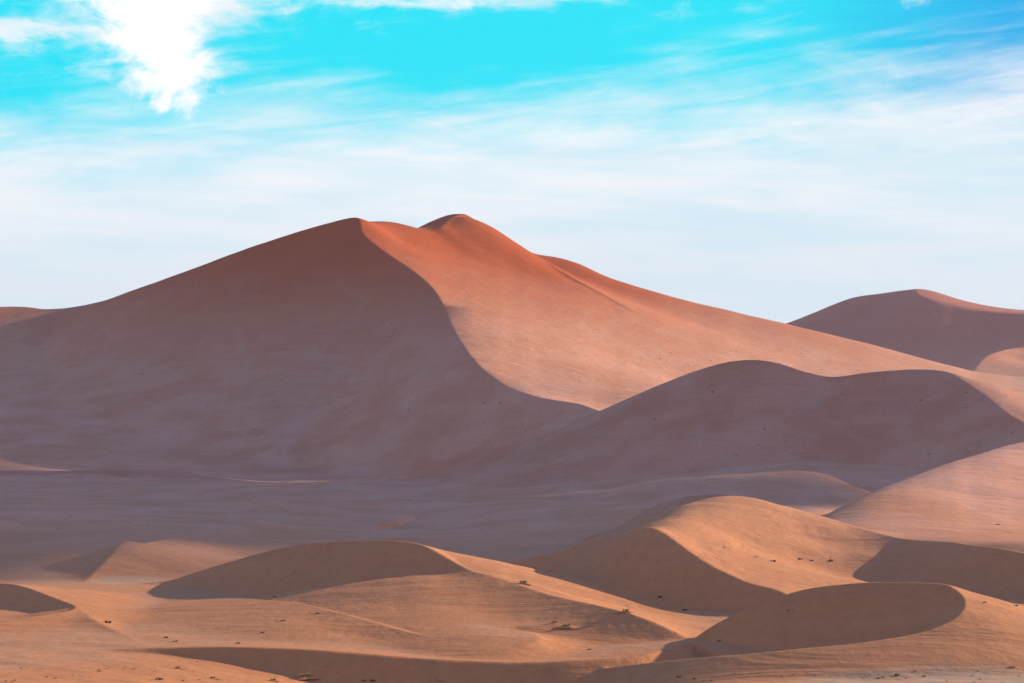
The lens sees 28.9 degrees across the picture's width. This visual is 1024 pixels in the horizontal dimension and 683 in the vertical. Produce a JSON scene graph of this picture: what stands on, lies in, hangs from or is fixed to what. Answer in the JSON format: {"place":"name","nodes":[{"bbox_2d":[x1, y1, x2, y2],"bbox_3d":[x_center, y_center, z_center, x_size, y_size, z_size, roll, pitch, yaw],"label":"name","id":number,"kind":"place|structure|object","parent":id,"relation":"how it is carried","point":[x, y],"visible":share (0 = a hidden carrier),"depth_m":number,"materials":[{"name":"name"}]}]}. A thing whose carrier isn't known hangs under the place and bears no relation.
{"place":"outdoors","nodes":[
{"label":"outdoors","id":0,"kind":"place"},
{"bbox_2d":[0,521,21,530],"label":"dune","id":1,"kind":"structure","parent":0,"point":[6,525],"depth_m":718.50,"materials":[{"name":"brown sand"}]},
{"bbox_2d":[12,607,122,633],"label":"dune","id":2,"kind":"structure","parent":0,"point":[89,621],"depth_m":366.78,"materials":[{"name":"brown sand"}]},
{"bbox_2d":[0,583,149,628],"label":"dune","id":3,"kind":"structure","parent":0,"point":[115,606],"depth_m":399.73,"materials":[{"name":"brown sand"}]},
{"bbox_2d":[0,469,234,479],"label":"dune","id":4,"kind":"structure","parent":0,"point":[138,473],"depth_m":1473.94,"materials":[{"name":"brown sand"}]},
{"bbox_2d":[45,520,328,579],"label":"dune","id":5,"kind":"structure","parent":0,"point":[197,552],"depth_m":523.52,"materials":[{"name":"brown sand"}]},
{"bbox_2d":[132,592,416,647],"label":"dune","id":6,"kind":"structure","parent":0,"point":[246,620],"depth_m":365.22,"materials":[{"name":"brown sand"}]},
{"bbox_2d":[191,478,422,530],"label":"dune","id":7,"kind":"structure","parent":0,"point":[336,513],"depth_m":865.26,"materials":[{"name":"brown sand"}]},
{"bbox_2d":[247,572,586,658],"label":"dune","id":8,"kind":"structure","parent":0,"point":[454,615],"depth_m":371.70,"materials":[{"name":"brown sand"}]},
{"bbox_2d":[162,540,703,644],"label":"dune","id":9,"kind":"structure","parent":0,"point":[589,609],"depth_m":414.56,"materials":[{"name":"brown sand"}]},
{"bbox_2d":[518,580,533,584],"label":"shrub","id":10,"kind":"object","parent":9,"relation":"on","point":[524,582],"visible":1,"depth_m":396.45,"materials":[{"name":"plant"}]},
{"bbox_2d":[554,623,576,628],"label":"shrub","id":11,"kind":"object","parent":9,"relation":"on","point":[566,626],"visible":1,"depth_m":359.43,"materials":[{"name":"plant"}]},
{"bbox_2d":[617,609,634,612],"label":"shrub","id":12,"kind":"object","parent":9,"relation":"on","point":[626,611],"visible":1,"depth_m":364.71,"materials":[{"name":"plant"}]},
{"bbox_2d":[105,638,772,682],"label":"dune","id":13,"kind":"structure","parent":0,"point":[348,664],"depth_m":325.75,"materials":[{"name":"brown sand"}]},
{"bbox_2d":[295,672,320,679],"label":"shrub","id":14,"kind":"object","parent":13,"relation":"on","point":[306,676],"visible":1,"depth_m":320.44,"materials":[{"name":"plant"}]},
{"bbox_2d":[0,214,1023,472],"bbox_3d":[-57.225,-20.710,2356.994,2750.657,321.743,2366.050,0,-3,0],"label":"dune","id":15,"kind":"structure","parent":0,"point":[434,340],"depth_m":1999.32,"materials":[{"name":"brown sand"}]},
{"bbox_2d":[0,462,1023,682],"bbox_3d":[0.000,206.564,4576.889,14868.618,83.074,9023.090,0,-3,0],"label":"valley floor","id":16,"kind":"structure","parent":0,"point":[81,513],"depth_m":776.58,"materials":[{"name":"brown sand"}]},
{"bbox_2d":[0,0,1023,323],"label":"sky","id":17,"kind":"structure","parent":0,"point":[783,161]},
{"bbox_2d":[440,214,595,289],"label":"dune","id":18,"kind":"structure","parent":0,"point":[475,251],"depth_m":2406.84,"materials":[{"name":"orange sand"}]},
{"bbox_2d":[578,494,734,544],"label":"dune","id":19,"kind":"structure","parent":0,"point":[633,522],"depth_m":607.61,"materials":[{"name":"brown sand"}]},
{"bbox_2d":[349,360,1023,487],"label":"dune","id":20,"kind":"structure","parent":0,"point":[738,413],"depth_m":1151.80,"materials":[{"name":"brown sand"}]},
{"bbox_2d":[507,496,906,611],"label":"dune","id":21,"kind":"structure","parent":0,"point":[681,556],"depth_m":446.62,"materials":[{"name":"brown sand"}]},
{"bbox_2d":[581,582,1023,682],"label":"dune","id":22,"kind":"structure","parent":0,"point":[876,630],"depth_m":320.15,"materials":[{"name":"brown sand"}]},
{"bbox_2d":[786,289,1023,367],"bbox_3d":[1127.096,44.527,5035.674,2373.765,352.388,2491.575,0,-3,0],"label":"dune","id":23,"kind":"structure","parent":0,"point":[965,333],"depth_m":4656.46,"materials":[{"name":"brown sand"}]},
{"bbox_2d":[823,442,1023,549],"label":"dune","id":24,"kind":"structure","parent":0,"point":[974,500],"depth_m":709.72,"materials":[{"name":"orange sand"}]},
{"bbox_2d":[862,528,1023,594],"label":"dune","id":25,"kind":"structure","parent":0,"point":[971,568],"depth_m":447.02,"materials":[{"name":"brown sand"}]},
{"bbox_2d":[962,347,1023,376],"bbox_3d":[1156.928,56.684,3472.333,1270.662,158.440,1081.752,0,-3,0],"label":"dune","id":26,"kind":"structure","parent":0,"point":[1008,362],"depth_m":3255.64,"materials":[{"name":"orange sand"}]}
]}

